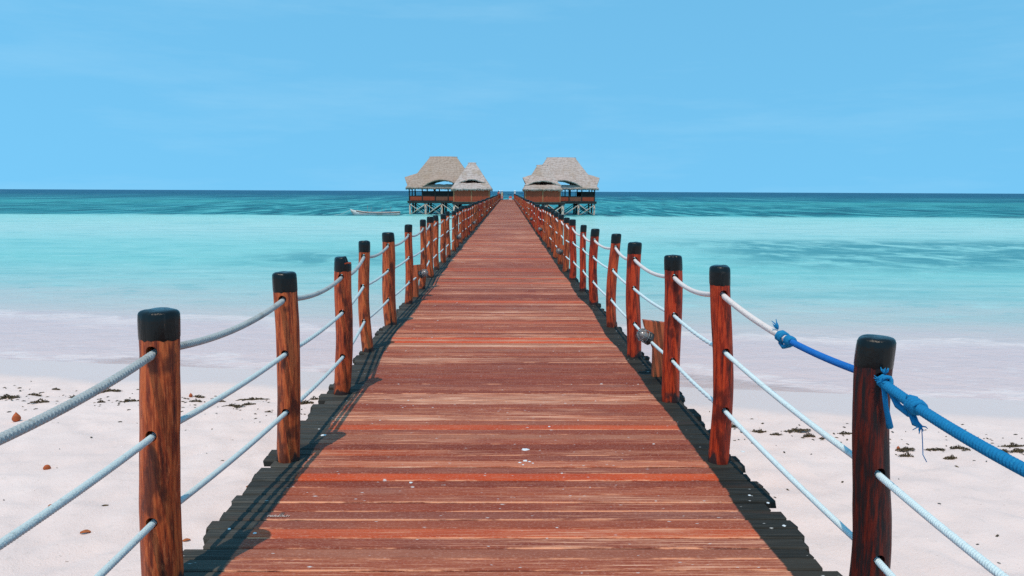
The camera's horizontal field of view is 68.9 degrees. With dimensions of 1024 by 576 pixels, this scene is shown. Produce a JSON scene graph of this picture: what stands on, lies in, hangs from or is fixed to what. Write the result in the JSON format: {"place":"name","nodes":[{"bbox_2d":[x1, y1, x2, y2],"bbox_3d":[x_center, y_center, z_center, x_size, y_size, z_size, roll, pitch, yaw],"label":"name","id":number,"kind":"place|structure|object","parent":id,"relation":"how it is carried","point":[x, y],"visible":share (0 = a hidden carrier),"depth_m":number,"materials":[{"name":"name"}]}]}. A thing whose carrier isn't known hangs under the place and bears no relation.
{"place":"outdoors","nodes":[
{"label":"outdoors","id":0,"kind":"place"},
{"bbox_2d":[0,189,1023,400],"bbox_3d":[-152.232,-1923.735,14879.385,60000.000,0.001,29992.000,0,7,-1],"label":"sea","id":1,"kind":"structure","parent":0,"point":[932,284],"depth_m":36.13,"materials":[{"name":"liquid"}]},
{"bbox_2d":[338,209,399,214],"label":"wooden boat","id":2,"kind":"object","parent":1,"relation":"on","point":[355,212],"visible":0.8,"depth_m":116.03,"materials":[{"name":"white wood"}]},
{"bbox_2d":[405,156,464,213],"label":"thatched hut","id":3,"kind":"object","parent":1,"relation":"in","point":[432,172],"visible":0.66,"depth_m":122.88,"materials":[{"name":"grey plant"}]},
{"bbox_2d":[451,162,492,210],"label":"thatched hut","id":4,"kind":"object","parent":1,"relation":"in","point":[471,185],"visible":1,"depth_m":112.52,"materials":[{"name":"grey plant"}]},
{"bbox_2d":[183,200,842,575],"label":"wooden jetty","id":5,"kind":"object","parent":1,"relation":"in","point":[501,409],"visible":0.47,"depth_m":4.39,"materials":[{"name":"brown wood"}]},
{"bbox_2d":[0,194,500,575],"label":"rope railing","id":6,"kind":"object","parent":5,"relation":"attached to","point":[158,536],"visible":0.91,"depth_m":3.25,"materials":[{"name":"brown wood"}]},
{"bbox_2d":[413,264,427,296],"bbox_3d":[-1.405,-0.056,11.366,0.274,0.620,0.124,2,8,14],"label":"jetty lamp","id":7,"kind":"object","parent":5,"relation":"attached to","point":[419,271],"visible":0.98,"depth_m":11.32,"materials":[{"name":"wood"}]},
{"bbox_2d":[538,225,543,239],"bbox_3d":[0.989,-1.780,24.760,0.274,0.620,0.124,-2,8,-14],"label":"jetty lamp","id":8,"kind":"object","parent":5,"relation":"attached to","point":[541,228],"visible":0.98,"depth_m":24.71,"materials":[{"name":"wood"}]},
{"bbox_2d":[556,245,563,257],"bbox_3d":[1.050,-0.599,15.636,0.274,0.620,0.124,-2,8,-14],"label":"jetty lamp","id":9,"kind":"object","parent":5,"relation":"attached to","point":[560,250],"visible":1,"depth_m":15.57,"materials":[{"name":"metal"}]},
{"bbox_2d":[636,319,663,376],"bbox_3d":[1.208,0.584,6.513,0.274,0.620,0.124,-2,8,-14],"label":"jetty lamp","id":10,"kind":"object","parent":5,"relation":"attached to","point":[654,331],"visible":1,"depth_m":6.47,"materials":[{"name":"wood"}]},
{"bbox_2d":[514,194,1023,575],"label":"rope railing","id":11,"kind":"object","parent":5,"relation":"attached to","point":[875,391],"visible":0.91,"depth_m":3.57,"materials":[{"name":"brown wood"}]},
{"bbox_2d":[522,165,564,214],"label":"thatched hut","id":12,"kind":"object","parent":1,"relation":"in","point":[542,186],"visible":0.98,"depth_m":112.64,"materials":[{"name":"grey plant"}]},
{"bbox_2d":[523,157,599,214],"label":"thatched hut","id":13,"kind":"object","parent":1,"relation":"in","point":[571,171],"visible":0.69,"depth_m":123.42,"materials":[{"name":"grey plant"}]},
{"bbox_2d":[0,359,1023,575],"bbox_3d":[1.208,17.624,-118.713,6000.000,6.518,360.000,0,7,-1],"label":"beach","id":14,"kind":"structure","parent":0,"point":[980,499],"depth_m":9.64,"materials":[{"name":"white sand"}]},
{"bbox_2d":[0,394,19,399],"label":"seaweed clump","id":15,"kind":"object","parent":14,"relation":"on","point":[6,396],"visible":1,"depth_m":13.03,"materials":[{"name":"brown plant"}]},
{"bbox_2d":[12,412,20,421],"bbox_3d":[-7.689,1.999,11.581,0.127,0.156,0.124,0,7,-1],"label":"fruit husk","id":16,"kind":"object","parent":14,"relation":"on","point":[16,416],"visible":1,"depth_m":11.55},
{"bbox_2d":[30,398,48,402],"bbox_3d":[-8.019,1.910,12.662,0.309,0.086,0.077,-1,8,-13],"label":"seaweed clump","id":17,"kind":"object","parent":14,"relation":"on","point":[42,401],"visible":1,"depth_m":12.66,"materials":[{"name":"brown plant"}]},
{"bbox_2d":[43,465,50,469],"bbox_3d":[-5.855,2.257,9.397,0.086,0.066,0.084,0,7,-1],"label":"fruit husk","id":18,"kind":"object","parent":14,"relation":"on","point":[46,467],"visible":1,"depth_m":9.37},
{"bbox_2d":[102,388,120,392],"bbox_3d":[-7.391,1.863,13.639,0.509,0.079,0.173,-1,8,-11],"label":"seaweed clump","id":19,"kind":"object","parent":14,"relation":"on","point":[112,390],"visible":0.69,"depth_m":13.63,"materials":[{"name":"brown plant"}]},
{"bbox_2d":[118,399,138,401],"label":"seaweed clump","id":20,"kind":"object","parent":14,"relation":"on","point":[130,400],"visible":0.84,"depth_m":12.96,"materials":[{"name":"brown plant"}]},
{"bbox_2d":[222,403,244,407],"bbox_3d":[-4.678,1.970,12.547,0.397,0.057,0.144,0,7,-5],"label":"seaweed clump","id":21,"kind":"object","parent":14,"relation":"on","point":[231,405],"visible":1,"depth_m":12.54,"materials":[{"name":"brown plant"}]},
{"bbox_2d":[235,397,267,400],"bbox_3d":[-4.582,1.956,13.205,0.595,0.057,0.142,-1,7,-10],"label":"seaweed clump","id":22,"kind":"object","parent":14,"relation":"on","point":[252,398],"visible":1,"depth_m":13.20,"materials":[{"name":"brown plant"}]},
{"bbox_2d":[301,400,313,404],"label":"seaweed clump","id":23,"kind":"object","parent":14,"relation":"on","point":[305,402],"visible":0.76,"depth_m":12.91,"materials":[{"name":"brown plant"}]},
{"bbox_2d":[3,385,1023,563],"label":"seaweed scraps","id":24,"kind":"object","parent":14,"relation":"on","point":[997,535],"visible":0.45,"depth_m":11.63,"materials":[{"name":"brown plant"}]},
{"bbox_2d":[752,429,766,432],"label":"seaweed clump","id":25,"kind":"object","parent":14,"relation":"on","point":[760,431],"visible":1,"depth_m":11.46,"materials":[{"name":"brown plant"}]},
{"bbox_2d":[784,428,810,432],"bbox_3d":[4.366,2.188,11.519,0.624,0.063,0.144,-2,8,-16],"label":"seaweed clump","id":26,"kind":"object","parent":14,"relation":"on","point":[797,430],"visible":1,"depth_m":11.52,"materials":[{"name":"brown plant"}]},
{"bbox_2d":[803,432,814,436],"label":"seaweed clump","id":27,"kind":"object","parent":14,"relation":"on","point":[808,434],"visible":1,"depth_m":11.13,"materials":[{"name":"brown plant"}]},
{"bbox_2d":[837,431,851,434],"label":"seaweed clump","id":28,"kind":"object","parent":14,"relation":"on","point":[844,433],"visible":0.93,"depth_m":11.33,"materials":[{"name":"brown plant"}]},
{"bbox_2d":[895,446,915,451],"bbox_3d":[5.562,2.270,10.565,0.365,0.064,0.135,-2,8,-17],"label":"seaweed clump","id":29,"kind":"object","parent":14,"relation":"on","point":[905,448],"visible":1,"depth_m":10.55,"materials":[{"name":"brown plant"}]},
{"bbox_2d":[898,452,913,456],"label":"seaweed clump","id":30,"kind":"object","parent":14,"relation":"on","point":[906,454],"visible":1,"depth_m":10.29,"materials":[{"name":"brown plant"}]},
{"bbox_2d":[924,447,945,450],"bbox_3d":[6.090,2.312,10.681,0.433,0.042,0.159,1,7,2],"label":"seaweed clump","id":31,"kind":"object","parent":14,"relation":"on","point":[935,449],"visible":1,"depth_m":10.68,"materials":[{"name":"brown plant"}]},
{"bbox_2d":[943,455,956,459],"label":"seaweed clump","id":32,"kind":"object","parent":14,"relation":"on","point":[951,457],"visible":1,"depth_m":10.27,"materials":[{"name":"brown plant"}]},
{"bbox_2d":[949,445,970,450],"bbox_3d":[6.386,2.269,10.639,0.271,0.069,0.114,2,8,15],"label":"seaweed clump","id":33,"kind":"object","parent":14,"relation":"on","point":[959,447],"visible":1,"depth_m":10.64,"materials":[{"name":"brown plant"}]},
{"bbox_2d":[997,443,1023,447],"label":"seaweed clump","id":34,"kind":"object","parent":14,"relation":"on","point":[1013,445],"visible":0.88,"depth_m":10.78,"materials":[{"name":"brown plant"}]},
{"bbox_2d":[1008,448,1023,452],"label":"seaweed clump","id":35,"kind":"object","parent":14,"relation":"on","point":[1016,450],"visible":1,"depth_m":10.46,"materials":[{"name":"brown plant"}]},
{"bbox_2d":[0,0,1023,193],"label":"sky","id":36,"kind":"structure","parent":0,"point":[762,96],"materials":[{"name":"blue"}]}
]}

